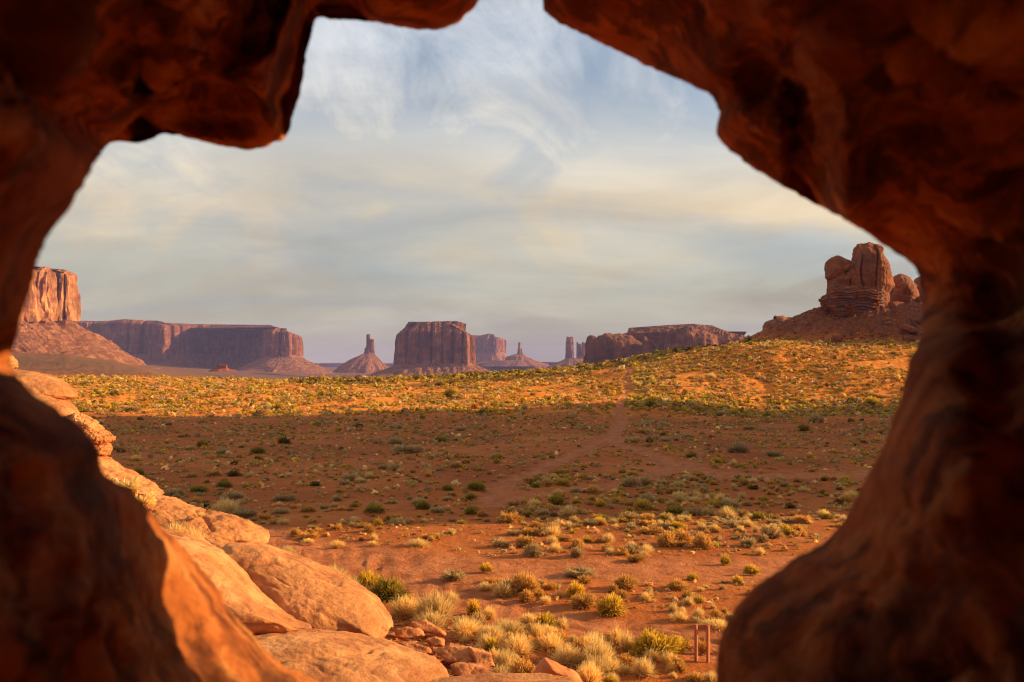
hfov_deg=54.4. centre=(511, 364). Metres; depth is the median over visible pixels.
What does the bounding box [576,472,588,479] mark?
shrub
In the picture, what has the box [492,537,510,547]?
shrub
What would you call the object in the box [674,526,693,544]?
shrub
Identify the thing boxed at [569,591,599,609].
shrub
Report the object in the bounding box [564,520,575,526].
grass tuft
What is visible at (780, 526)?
shrub
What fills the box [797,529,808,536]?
shrub
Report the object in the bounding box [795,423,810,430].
shrub
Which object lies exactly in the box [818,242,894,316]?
rock pinnacle
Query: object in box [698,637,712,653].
shrub
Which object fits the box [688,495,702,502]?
grass tuft
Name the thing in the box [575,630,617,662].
grass tuft
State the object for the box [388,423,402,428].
shrub
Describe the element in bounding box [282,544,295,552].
grass tuft
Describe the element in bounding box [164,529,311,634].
sandstone dome
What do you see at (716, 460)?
shrub
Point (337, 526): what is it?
shrub
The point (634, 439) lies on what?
shrub
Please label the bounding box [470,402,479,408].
shrub
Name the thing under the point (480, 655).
rock slab
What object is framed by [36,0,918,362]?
sky
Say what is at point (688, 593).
shrub
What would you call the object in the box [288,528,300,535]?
shrub
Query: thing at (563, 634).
shrub
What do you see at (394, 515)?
shrub
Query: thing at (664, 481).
shrub
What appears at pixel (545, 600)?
grass tuft
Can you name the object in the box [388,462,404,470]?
shrub
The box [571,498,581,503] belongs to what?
shrub
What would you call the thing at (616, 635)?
grass tuft
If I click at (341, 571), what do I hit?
grass tuft
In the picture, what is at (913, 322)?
boulder
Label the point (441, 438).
shrub
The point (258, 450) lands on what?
shrub
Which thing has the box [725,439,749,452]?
shrub
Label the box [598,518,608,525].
shrub
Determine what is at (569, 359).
butte
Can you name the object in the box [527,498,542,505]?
grass tuft
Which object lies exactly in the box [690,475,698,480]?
shrub
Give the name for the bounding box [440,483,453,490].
shrub
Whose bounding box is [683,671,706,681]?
shrub
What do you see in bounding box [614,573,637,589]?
shrub
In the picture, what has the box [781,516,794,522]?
shrub
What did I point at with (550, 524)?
shrub
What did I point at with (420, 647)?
rock slab
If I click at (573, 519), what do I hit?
shrub
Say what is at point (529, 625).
shrub
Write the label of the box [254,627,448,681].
sandstone dome
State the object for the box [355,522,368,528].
shrub
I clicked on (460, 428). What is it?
shrub
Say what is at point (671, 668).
grass tuft
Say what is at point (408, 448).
shrub
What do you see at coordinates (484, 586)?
grass tuft
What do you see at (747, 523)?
grass tuft
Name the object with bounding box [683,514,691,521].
grass tuft
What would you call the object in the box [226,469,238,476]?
shrub
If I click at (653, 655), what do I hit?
grass tuft
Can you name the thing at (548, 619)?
shrub
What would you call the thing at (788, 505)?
shrub
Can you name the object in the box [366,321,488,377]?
butte
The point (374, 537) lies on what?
grass tuft
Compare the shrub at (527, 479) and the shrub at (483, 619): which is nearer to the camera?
the shrub at (483, 619)
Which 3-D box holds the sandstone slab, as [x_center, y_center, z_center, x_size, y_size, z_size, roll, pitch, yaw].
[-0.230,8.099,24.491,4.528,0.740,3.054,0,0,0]
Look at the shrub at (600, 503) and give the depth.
69.79 m
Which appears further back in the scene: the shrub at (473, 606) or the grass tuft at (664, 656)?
the shrub at (473, 606)
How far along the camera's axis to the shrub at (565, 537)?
56.55 m
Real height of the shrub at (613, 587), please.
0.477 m
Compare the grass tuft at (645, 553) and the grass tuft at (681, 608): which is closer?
the grass tuft at (681, 608)
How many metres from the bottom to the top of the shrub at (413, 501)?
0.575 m
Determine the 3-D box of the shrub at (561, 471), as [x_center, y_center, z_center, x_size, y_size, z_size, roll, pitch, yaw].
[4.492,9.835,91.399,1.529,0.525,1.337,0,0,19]
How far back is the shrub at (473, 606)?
40.11 m
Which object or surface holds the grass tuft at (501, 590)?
on the dirt track
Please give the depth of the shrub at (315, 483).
81.97 m
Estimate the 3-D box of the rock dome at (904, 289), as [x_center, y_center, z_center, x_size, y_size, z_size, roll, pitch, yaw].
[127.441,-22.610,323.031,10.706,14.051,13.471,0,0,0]
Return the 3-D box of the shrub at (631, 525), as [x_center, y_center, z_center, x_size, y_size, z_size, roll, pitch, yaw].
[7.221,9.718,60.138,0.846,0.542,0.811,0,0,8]
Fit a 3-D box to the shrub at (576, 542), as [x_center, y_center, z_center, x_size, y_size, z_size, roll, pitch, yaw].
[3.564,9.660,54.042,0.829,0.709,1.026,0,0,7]
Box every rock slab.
[394,626,424,639]
[400,641,435,655]
[411,619,445,635]
[426,636,444,646]
[434,643,474,663]
[450,662,494,675]
[468,646,494,666]
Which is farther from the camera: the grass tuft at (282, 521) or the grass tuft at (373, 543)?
the grass tuft at (282, 521)
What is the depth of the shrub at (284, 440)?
125.74 m
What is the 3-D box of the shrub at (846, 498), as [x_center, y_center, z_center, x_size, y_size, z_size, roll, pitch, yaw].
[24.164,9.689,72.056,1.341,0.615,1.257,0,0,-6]
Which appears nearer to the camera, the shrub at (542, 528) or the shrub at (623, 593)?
the shrub at (623, 593)
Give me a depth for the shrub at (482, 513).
65.12 m
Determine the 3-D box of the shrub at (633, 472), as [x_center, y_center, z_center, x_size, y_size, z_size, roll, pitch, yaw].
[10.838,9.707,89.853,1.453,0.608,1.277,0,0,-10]
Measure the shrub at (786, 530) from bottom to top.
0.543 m
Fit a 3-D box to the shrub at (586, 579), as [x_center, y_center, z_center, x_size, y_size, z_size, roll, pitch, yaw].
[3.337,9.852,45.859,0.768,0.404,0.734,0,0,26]
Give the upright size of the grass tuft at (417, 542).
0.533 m
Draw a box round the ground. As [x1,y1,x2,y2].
[11,301,922,681]
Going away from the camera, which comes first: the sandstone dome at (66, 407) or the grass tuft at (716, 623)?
the grass tuft at (716, 623)
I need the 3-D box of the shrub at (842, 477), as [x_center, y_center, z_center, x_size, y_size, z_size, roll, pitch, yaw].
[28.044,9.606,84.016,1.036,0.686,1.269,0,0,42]
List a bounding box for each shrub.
[123,405,141,411]
[132,467,144,474]
[165,487,186,495]
[183,445,196,449]
[188,484,208,491]
[189,496,201,502]
[196,440,209,446]
[206,469,222,476]
[215,447,227,453]
[215,480,232,487]
[221,490,246,498]
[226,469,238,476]
[227,506,257,517]
[248,446,265,453]
[256,510,272,519]
[272,493,297,501]
[273,506,290,513]
[274,403,283,409]
[277,435,292,443]
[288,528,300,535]
[297,531,320,539]
[300,504,315,512]
[309,481,321,485]
[312,527,321,532]
[317,389,327,395]
[330,522,342,529]
[331,495,343,500]
[335,504,345,510]
[337,478,349,484]
[338,472,357,480]
[354,569,384,589]
[355,485,366,490]
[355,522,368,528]
[363,503,386,513]
[363,523,376,531]
[369,573,414,602]
[373,517,383,525]
[377,463,387,468]
[386,436,403,444]
[386,499,397,503]
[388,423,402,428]
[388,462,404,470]
[390,443,426,452]
[390,513,402,517]
[409,498,423,506]
[415,499,430,509]
[419,532,428,538]
[425,532,443,539]
[430,505,445,512]
[434,435,447,441]
[435,379,445,385]
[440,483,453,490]
[440,568,466,580]
[441,495,454,500]
[443,387,454,396]
[446,491,456,495]
[450,462,462,467]
[453,615,470,625]
[453,628,475,641]
[454,425,466,430]
[464,479,489,489]
[464,504,477,514]
[465,492,477,498]
[466,599,480,614]
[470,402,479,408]
[470,610,489,625]
[478,407,488,414]
[478,510,489,516]
[478,562,493,571]
[484,576,495,582]
[484,636,503,650]
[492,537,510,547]
[494,577,501,586]
[496,516,507,522]
[500,510,521,522]
[500,576,514,591]
[504,627,528,642]
[506,500,520,505]
[506,528,520,535]
[508,569,541,594]
[508,657,536,672]
[514,507,523,513]
[514,535,538,547]
[517,588,535,601]
[519,497,531,503]
[521,476,535,481]
[521,526,539,535]
[522,509,533,516]
[522,541,542,557]
[527,620,540,631]
[528,632,542,649]
[530,520,541,528]
[533,611,558,628]
[534,508,550,515]
[534,589,544,596]
[539,525,550,533]
[541,478,553,485]
[541,581,558,590]
[543,503,555,509]
[546,492,566,504]
[547,522,557,527]
[549,629,567,640]
[554,478,571,485]
[555,469,569,474]
[556,533,573,541]
[563,392,575,401]
[564,566,598,576]
[564,580,585,596]
[568,515,580,522]
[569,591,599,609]
[570,537,583,548]
[570,545,584,556]
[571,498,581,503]
[572,636,591,658]
[575,507,583,513]
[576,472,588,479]
[577,575,591,582]
[582,517,598,525]
[582,536,592,542]
[583,476,594,479]
[586,485,599,492]
[588,513,606,519]
[593,498,606,506]
[594,591,628,616]
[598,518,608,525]
[600,542,614,551]
[603,675,617,681]
[604,629,628,639]
[607,582,618,592]
[610,495,622,502]
[611,652,637,668]
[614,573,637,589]
[615,546,628,555]
[616,485,626,490]
[616,589,628,597]
[617,510,638,520]
[619,475,643,485]
[621,544,636,553]
[623,436,642,442]
[625,470,638,475]
[625,521,637,529]
[626,553,645,561]
[628,627,681,657]
[633,498,651,510]
[636,428,650,432]
[636,524,665,534]
[637,512,657,520]
[638,422,650,425]
[638,520,651,525]
[639,474,654,485]
[639,491,652,501]
[643,397,658,400]
[643,398,656,405]
[643,519,656,525]
[644,592,655,598]
[647,496,657,502]
[656,478,667,484]
[656,511,676,519]
[656,530,677,546]
[658,512,672,521]
[659,436,672,441]
[662,520,672,528]
[663,503,683,514]
[663,654,688,673]
[665,486,681,493]
[666,578,689,590]
[669,520,686,528]
[672,635,686,653]
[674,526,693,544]
[675,540,686,546]
[681,590,691,599]
[681,636,691,647]
[682,433,693,437]
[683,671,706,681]
[685,392,693,398]
[685,506,704,515]
[685,572,698,580]
[686,451,698,457]
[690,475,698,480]
[690,532,713,548]
[694,472,704,476]
[694,594,704,603]
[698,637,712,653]
[699,537,715,549]
[701,492,714,499]
[702,499,721,506]
[703,615,714,621]
[706,476,716,480]
[707,509,714,515]
[709,608,724,620]
[710,457,722,462]
[710,516,722,521]
[710,525,721,532]
[719,554,731,564]
[721,498,741,507]
[721,505,737,513]
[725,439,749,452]
[725,515,737,520]
[726,518,740,527]
[731,575,743,584]
[736,509,748,516]
[738,478,749,485]
[739,535,758,546]
[742,425,754,429]
[742,563,761,574]
[751,510,766,519]
[757,533,769,541]
[758,523,784,538]
[764,450,783,456]
[777,524,789,531]
[779,481,790,486]
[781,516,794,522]
[782,502,795,508]
[782,526,794,534]
[789,529,798,535]
[792,524,804,531]
[793,514,812,523]
[794,515,803,522]
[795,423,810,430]
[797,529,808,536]
[807,412,824,422]
[819,473,830,479]
[820,513,833,518]
[833,498,844,503]
[838,474,849,481]
[839,495,854,502]
[863,395,881,405]
[869,437,883,441]
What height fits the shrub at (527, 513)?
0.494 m
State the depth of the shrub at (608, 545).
53.27 m
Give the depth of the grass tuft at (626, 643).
34.80 m
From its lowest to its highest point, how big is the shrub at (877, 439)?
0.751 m
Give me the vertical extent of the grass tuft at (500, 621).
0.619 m
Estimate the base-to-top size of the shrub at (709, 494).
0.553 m
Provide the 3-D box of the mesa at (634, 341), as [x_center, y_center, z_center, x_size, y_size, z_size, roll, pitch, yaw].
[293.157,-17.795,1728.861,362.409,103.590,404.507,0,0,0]
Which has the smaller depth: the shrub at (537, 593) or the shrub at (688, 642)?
the shrub at (688, 642)
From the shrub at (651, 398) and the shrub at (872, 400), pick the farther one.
the shrub at (872, 400)
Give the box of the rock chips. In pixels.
[352,547,718,680]
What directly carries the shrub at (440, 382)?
on the ground
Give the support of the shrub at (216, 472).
on the ground
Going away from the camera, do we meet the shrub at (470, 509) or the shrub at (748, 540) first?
the shrub at (748, 540)
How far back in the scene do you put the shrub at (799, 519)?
62.34 m
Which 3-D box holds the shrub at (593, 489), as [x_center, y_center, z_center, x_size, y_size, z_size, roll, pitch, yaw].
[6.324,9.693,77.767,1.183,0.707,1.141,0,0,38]
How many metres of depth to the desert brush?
188.05 m
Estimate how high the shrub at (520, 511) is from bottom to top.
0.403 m
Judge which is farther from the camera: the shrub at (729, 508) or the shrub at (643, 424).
the shrub at (643, 424)
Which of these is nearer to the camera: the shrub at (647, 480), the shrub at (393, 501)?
the shrub at (393, 501)
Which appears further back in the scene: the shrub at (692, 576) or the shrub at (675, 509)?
the shrub at (675, 509)
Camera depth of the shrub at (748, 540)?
55.06 m
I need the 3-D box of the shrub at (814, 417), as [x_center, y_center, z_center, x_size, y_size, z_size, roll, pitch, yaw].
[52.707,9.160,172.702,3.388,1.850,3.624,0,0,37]
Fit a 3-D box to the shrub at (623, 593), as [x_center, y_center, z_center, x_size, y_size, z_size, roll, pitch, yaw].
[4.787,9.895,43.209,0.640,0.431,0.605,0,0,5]
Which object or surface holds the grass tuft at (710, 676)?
on the ground
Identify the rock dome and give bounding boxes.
[890,273,920,302]
[914,277,921,301]
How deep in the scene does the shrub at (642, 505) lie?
68.61 m
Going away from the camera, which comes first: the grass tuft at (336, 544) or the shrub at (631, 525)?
the grass tuft at (336, 544)
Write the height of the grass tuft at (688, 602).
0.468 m
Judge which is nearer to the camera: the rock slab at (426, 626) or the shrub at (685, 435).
the rock slab at (426, 626)
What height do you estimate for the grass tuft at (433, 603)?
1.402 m
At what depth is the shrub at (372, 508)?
66.70 m
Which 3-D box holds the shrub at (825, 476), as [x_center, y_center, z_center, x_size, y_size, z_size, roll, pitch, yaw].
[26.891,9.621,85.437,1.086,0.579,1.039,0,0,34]
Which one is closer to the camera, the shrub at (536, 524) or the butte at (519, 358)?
the shrub at (536, 524)
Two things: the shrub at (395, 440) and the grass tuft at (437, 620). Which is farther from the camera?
the shrub at (395, 440)
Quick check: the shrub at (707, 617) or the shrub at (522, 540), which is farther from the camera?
the shrub at (522, 540)
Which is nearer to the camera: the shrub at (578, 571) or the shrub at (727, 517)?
the shrub at (578, 571)
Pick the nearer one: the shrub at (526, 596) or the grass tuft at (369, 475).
the shrub at (526, 596)
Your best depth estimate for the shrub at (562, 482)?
82.77 m
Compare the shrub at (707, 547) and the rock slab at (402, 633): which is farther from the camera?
the shrub at (707, 547)
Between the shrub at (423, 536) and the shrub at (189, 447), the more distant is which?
the shrub at (189, 447)
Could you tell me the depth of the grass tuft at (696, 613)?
39.81 m
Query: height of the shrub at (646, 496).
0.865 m
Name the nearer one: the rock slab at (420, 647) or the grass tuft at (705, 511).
the rock slab at (420, 647)
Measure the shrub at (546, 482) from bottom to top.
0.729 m
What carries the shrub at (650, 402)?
on the ground
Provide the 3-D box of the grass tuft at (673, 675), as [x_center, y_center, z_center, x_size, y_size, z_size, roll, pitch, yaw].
[5.175,9.902,31.885,0.357,0.259,0.438,0,0,-33]
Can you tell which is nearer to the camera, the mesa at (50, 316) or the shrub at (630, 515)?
the shrub at (630, 515)
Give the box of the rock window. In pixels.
[0,0,1023,681]
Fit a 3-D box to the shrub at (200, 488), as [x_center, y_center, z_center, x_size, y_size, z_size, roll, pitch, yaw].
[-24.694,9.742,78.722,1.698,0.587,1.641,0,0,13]
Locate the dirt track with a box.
[260,366,869,661]
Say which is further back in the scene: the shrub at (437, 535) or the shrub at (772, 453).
the shrub at (772, 453)
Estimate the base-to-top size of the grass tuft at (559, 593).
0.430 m
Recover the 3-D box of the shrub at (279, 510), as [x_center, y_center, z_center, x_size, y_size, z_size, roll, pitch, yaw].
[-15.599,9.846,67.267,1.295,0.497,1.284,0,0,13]
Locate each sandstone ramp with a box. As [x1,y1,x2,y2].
[99,456,163,495]
[137,495,269,543]
[208,541,231,548]
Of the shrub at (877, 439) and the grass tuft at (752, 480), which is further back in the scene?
the shrub at (877, 439)
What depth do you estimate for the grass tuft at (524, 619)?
38.62 m
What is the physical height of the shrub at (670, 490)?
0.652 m
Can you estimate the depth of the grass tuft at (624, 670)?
32.20 m
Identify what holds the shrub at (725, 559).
on the dirt track
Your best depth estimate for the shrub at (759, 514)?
64.23 m
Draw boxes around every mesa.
[11,266,145,365]
[76,319,335,373]
[314,363,394,367]
[476,362,556,370]
[583,324,746,364]
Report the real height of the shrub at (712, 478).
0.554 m
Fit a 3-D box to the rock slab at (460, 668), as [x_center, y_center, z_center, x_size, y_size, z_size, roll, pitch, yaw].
[-1.148,9.712,31.526,1.807,0.435,1.120,0,0,21]
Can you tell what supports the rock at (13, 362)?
on the ground
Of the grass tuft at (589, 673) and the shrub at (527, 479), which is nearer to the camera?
the grass tuft at (589, 673)
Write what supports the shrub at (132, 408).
on the ground
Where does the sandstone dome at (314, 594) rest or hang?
on the ground
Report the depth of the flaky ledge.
48.99 m
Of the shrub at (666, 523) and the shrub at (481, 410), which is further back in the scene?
the shrub at (481, 410)
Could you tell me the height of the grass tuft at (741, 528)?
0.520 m
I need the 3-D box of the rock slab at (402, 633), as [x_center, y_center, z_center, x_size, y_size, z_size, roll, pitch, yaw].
[-3.623,9.476,35.206,1.097,0.366,0.990,0,0,0]
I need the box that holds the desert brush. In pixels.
[50,302,922,634]
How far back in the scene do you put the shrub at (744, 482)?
82.09 m
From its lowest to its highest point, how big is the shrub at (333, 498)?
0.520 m
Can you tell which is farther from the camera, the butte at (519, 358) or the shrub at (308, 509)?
the butte at (519, 358)
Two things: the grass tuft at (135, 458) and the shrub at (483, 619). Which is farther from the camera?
the grass tuft at (135, 458)
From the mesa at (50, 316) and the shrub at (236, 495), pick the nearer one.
the shrub at (236, 495)
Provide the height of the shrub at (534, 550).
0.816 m
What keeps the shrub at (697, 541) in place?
on the ground
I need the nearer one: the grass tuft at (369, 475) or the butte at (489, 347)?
the grass tuft at (369, 475)
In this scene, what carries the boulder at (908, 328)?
on the ground
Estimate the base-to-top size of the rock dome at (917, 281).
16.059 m
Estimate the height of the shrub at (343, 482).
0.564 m
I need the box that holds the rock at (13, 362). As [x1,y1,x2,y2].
[9,355,18,368]
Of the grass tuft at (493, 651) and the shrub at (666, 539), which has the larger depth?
the shrub at (666, 539)
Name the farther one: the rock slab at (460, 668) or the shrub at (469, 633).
the shrub at (469, 633)
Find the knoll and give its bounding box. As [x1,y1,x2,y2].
[209,364,235,371]
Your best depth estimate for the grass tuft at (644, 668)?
32.00 m
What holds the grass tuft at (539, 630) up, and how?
on the ground
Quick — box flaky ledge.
[70,412,115,456]
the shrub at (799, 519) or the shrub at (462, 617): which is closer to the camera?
the shrub at (462, 617)
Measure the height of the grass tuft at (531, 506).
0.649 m
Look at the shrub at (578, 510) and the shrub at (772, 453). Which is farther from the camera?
the shrub at (772, 453)
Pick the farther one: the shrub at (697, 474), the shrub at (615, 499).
the shrub at (697, 474)
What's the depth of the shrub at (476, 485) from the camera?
78.98 m
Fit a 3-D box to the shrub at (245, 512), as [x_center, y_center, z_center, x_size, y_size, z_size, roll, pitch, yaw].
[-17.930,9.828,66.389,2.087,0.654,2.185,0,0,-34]
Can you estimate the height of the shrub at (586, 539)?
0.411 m
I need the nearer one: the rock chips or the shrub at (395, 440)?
the rock chips
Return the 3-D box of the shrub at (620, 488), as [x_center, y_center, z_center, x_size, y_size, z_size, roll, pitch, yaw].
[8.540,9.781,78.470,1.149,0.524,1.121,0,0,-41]
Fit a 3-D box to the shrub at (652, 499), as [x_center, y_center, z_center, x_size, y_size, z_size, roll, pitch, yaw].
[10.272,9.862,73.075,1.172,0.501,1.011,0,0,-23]
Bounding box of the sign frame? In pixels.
[694,624,711,662]
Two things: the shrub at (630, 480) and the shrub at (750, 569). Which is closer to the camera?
the shrub at (750, 569)
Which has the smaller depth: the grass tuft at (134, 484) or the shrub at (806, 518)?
the grass tuft at (134, 484)
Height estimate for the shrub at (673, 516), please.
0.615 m
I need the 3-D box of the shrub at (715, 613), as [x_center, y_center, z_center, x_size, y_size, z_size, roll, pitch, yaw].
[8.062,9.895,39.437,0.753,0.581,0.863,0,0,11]
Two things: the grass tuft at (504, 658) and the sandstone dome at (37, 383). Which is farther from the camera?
the sandstone dome at (37, 383)
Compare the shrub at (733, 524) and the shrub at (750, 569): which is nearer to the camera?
the shrub at (750, 569)
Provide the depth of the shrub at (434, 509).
66.64 m
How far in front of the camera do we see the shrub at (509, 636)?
35.49 m
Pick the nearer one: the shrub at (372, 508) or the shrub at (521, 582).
the shrub at (521, 582)
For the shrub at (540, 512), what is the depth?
65.83 m
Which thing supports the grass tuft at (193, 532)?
on the sandstone dome at (254, 609)
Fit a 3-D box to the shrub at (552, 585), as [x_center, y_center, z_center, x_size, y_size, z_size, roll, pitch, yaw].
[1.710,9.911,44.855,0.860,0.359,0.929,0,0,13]
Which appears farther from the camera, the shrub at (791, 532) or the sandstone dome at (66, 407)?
the shrub at (791, 532)
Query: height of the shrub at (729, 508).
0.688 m
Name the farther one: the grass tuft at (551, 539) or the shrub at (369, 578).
the grass tuft at (551, 539)
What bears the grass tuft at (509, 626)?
on the ground
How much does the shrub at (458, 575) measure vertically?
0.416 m
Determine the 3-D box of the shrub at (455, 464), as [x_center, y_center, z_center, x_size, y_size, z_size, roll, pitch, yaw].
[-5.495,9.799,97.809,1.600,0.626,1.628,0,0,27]
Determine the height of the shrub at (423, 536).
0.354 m
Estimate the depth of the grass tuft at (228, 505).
67.23 m
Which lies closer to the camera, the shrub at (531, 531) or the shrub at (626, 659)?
the shrub at (626, 659)
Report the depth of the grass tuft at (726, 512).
64.72 m
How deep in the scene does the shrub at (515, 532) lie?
58.22 m
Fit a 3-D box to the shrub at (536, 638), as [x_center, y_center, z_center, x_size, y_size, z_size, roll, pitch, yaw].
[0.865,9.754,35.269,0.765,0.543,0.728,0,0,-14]
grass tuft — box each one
[112,476,142,492]
[131,453,141,460]
[135,490,157,506]
[165,520,190,532]
[183,525,207,538]
[210,495,243,513]
[216,505,230,512]
[276,518,292,524]
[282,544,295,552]
[300,538,316,543]
[328,539,348,547]
[329,563,348,575]
[349,515,361,522]
[365,470,375,478]
[365,539,380,545]
[368,532,378,540]
[386,593,420,621]
[406,537,432,547]
[406,586,461,622]
[411,609,449,632]
[443,589,459,602]
[445,614,483,637]
[457,634,471,643]
[474,643,486,649]
[476,621,507,642]
[476,632,496,644]
[477,580,493,590]
[482,603,499,618]
[488,646,499,658]
[491,580,513,596]
[492,662,511,672]
[493,646,518,668]
[494,618,509,625]
[496,620,529,635]
[497,630,537,657]
[517,611,534,624]
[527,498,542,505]
[527,620,549,637]
[528,504,534,511]
[536,631,564,650]
[538,594,552,604]
[543,524,562,536]
[544,624,559,637]
[547,535,558,543]
[547,542,563,552]
[547,641,582,667]
[552,488,562,494]
[554,590,562,597]
[557,617,569,629]
[558,504,577,516]
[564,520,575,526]
[567,635,577,641]
[574,633,599,646]
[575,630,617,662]
[576,659,605,681]
[579,652,614,676]
[586,630,608,644]
[598,653,622,677]
[600,532,615,542]
[602,670,620,681]
[603,547,613,554]
[607,627,623,647]
[609,487,619,493]
[617,627,634,651]
[620,663,632,674]
[628,652,660,678]
[638,550,649,556]
[638,591,650,600]
[639,542,653,552]
[642,646,660,661]
[657,650,680,665]
[664,499,675,505]
[664,662,676,672]
[668,602,677,611]
[668,609,690,622]
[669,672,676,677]
[671,490,689,497]
[672,493,685,500]
[679,606,687,612]
[681,596,697,605]
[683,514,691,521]
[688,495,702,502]
[689,607,704,618]
[692,615,699,622]
[696,520,705,529]
[697,617,725,631]
[702,507,709,514]
[702,670,715,681]
[711,493,726,499]
[719,505,736,516]
[738,491,745,497]
[739,525,745,531]
[741,520,755,526]
[748,477,758,482]
[751,526,759,531]
[755,546,765,555]
[797,485,810,491]
[816,508,829,516]
[841,490,857,498]
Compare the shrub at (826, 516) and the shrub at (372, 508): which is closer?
the shrub at (826, 516)
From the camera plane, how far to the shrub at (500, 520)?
62.11 m
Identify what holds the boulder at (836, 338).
on the ground
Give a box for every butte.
[333,334,388,372]
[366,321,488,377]
[473,333,506,361]
[481,342,548,366]
[546,336,582,368]
[576,342,584,358]
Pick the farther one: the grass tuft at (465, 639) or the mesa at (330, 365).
the mesa at (330, 365)
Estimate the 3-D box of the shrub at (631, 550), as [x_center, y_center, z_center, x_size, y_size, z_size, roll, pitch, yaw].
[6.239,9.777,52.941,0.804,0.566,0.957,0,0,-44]
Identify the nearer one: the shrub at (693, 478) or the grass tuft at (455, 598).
the grass tuft at (455, 598)
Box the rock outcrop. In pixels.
[762,315,791,328]
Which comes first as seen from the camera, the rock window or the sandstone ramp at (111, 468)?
the rock window
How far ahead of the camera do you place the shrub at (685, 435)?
137.45 m
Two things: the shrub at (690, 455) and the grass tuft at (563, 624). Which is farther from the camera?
the shrub at (690, 455)
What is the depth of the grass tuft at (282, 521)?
62.51 m
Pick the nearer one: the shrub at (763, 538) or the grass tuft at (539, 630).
the grass tuft at (539, 630)
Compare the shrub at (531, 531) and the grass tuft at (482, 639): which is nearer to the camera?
the grass tuft at (482, 639)
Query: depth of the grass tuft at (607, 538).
56.15 m
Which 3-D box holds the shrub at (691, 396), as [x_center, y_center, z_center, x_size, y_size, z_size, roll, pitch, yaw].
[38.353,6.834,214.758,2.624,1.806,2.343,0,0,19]
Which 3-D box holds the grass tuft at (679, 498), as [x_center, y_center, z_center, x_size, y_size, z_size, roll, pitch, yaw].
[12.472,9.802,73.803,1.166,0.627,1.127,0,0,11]
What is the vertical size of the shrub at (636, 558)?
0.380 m
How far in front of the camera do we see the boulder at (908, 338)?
270.51 m
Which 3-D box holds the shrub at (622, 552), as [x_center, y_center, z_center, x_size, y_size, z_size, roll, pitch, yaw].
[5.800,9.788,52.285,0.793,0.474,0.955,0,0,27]
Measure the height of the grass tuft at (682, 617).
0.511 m
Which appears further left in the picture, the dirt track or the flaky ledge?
the flaky ledge
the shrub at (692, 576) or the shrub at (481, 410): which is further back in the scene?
the shrub at (481, 410)
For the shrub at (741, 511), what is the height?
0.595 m
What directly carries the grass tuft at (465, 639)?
on the ground
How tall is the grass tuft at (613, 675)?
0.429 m
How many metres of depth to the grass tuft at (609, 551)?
52.29 m
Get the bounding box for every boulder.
[533,657,581,681]
[831,334,842,342]
[899,323,917,333]
[902,334,918,342]
[909,317,916,327]
[914,313,922,324]
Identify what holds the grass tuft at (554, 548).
on the ground
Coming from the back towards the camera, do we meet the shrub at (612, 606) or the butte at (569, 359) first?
the butte at (569, 359)
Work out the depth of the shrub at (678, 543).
54.73 m
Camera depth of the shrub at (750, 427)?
154.97 m
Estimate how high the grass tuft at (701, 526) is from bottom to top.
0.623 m
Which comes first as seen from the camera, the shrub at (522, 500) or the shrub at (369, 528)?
the shrub at (369, 528)
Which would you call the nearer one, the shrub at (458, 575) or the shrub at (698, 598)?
the shrub at (698, 598)
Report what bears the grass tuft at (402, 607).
on the ground
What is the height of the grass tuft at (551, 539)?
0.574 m
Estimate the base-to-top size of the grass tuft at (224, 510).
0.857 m
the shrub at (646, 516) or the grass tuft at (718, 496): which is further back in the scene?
the grass tuft at (718, 496)
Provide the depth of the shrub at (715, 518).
63.23 m
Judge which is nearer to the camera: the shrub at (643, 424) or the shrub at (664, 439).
the shrub at (664, 439)
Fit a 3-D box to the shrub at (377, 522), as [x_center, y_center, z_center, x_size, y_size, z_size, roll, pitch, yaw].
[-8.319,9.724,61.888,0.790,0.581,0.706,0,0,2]
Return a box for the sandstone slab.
[431,673,579,681]
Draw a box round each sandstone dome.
[13,369,77,398]
[34,394,79,416]
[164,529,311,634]
[221,541,393,637]
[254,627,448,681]
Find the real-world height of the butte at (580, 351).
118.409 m
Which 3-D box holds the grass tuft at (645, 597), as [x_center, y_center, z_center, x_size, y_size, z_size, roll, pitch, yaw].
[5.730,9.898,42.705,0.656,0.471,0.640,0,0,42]
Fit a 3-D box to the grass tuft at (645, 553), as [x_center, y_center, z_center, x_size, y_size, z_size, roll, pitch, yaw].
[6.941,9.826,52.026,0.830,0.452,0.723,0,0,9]
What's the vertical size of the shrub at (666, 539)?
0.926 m
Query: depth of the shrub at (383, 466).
95.51 m
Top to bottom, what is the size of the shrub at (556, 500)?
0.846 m
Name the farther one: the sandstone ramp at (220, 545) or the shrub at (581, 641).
the sandstone ramp at (220, 545)
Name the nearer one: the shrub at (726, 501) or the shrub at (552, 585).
the shrub at (552, 585)
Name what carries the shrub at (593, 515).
on the ground
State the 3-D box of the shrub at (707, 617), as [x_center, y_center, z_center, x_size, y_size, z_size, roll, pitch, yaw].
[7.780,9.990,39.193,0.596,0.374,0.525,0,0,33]
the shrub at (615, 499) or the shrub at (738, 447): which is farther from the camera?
the shrub at (738, 447)
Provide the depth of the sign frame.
33.64 m
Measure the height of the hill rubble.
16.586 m
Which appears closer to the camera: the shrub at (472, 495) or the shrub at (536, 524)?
the shrub at (536, 524)
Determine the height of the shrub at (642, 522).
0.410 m
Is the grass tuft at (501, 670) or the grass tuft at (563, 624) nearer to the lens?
the grass tuft at (501, 670)
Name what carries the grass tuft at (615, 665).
on the ground
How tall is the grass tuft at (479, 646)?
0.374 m
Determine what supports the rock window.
on the ground
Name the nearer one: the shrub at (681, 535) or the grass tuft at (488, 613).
the grass tuft at (488, 613)
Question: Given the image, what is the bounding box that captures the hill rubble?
[739,301,921,342]
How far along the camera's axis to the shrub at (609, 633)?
36.47 m

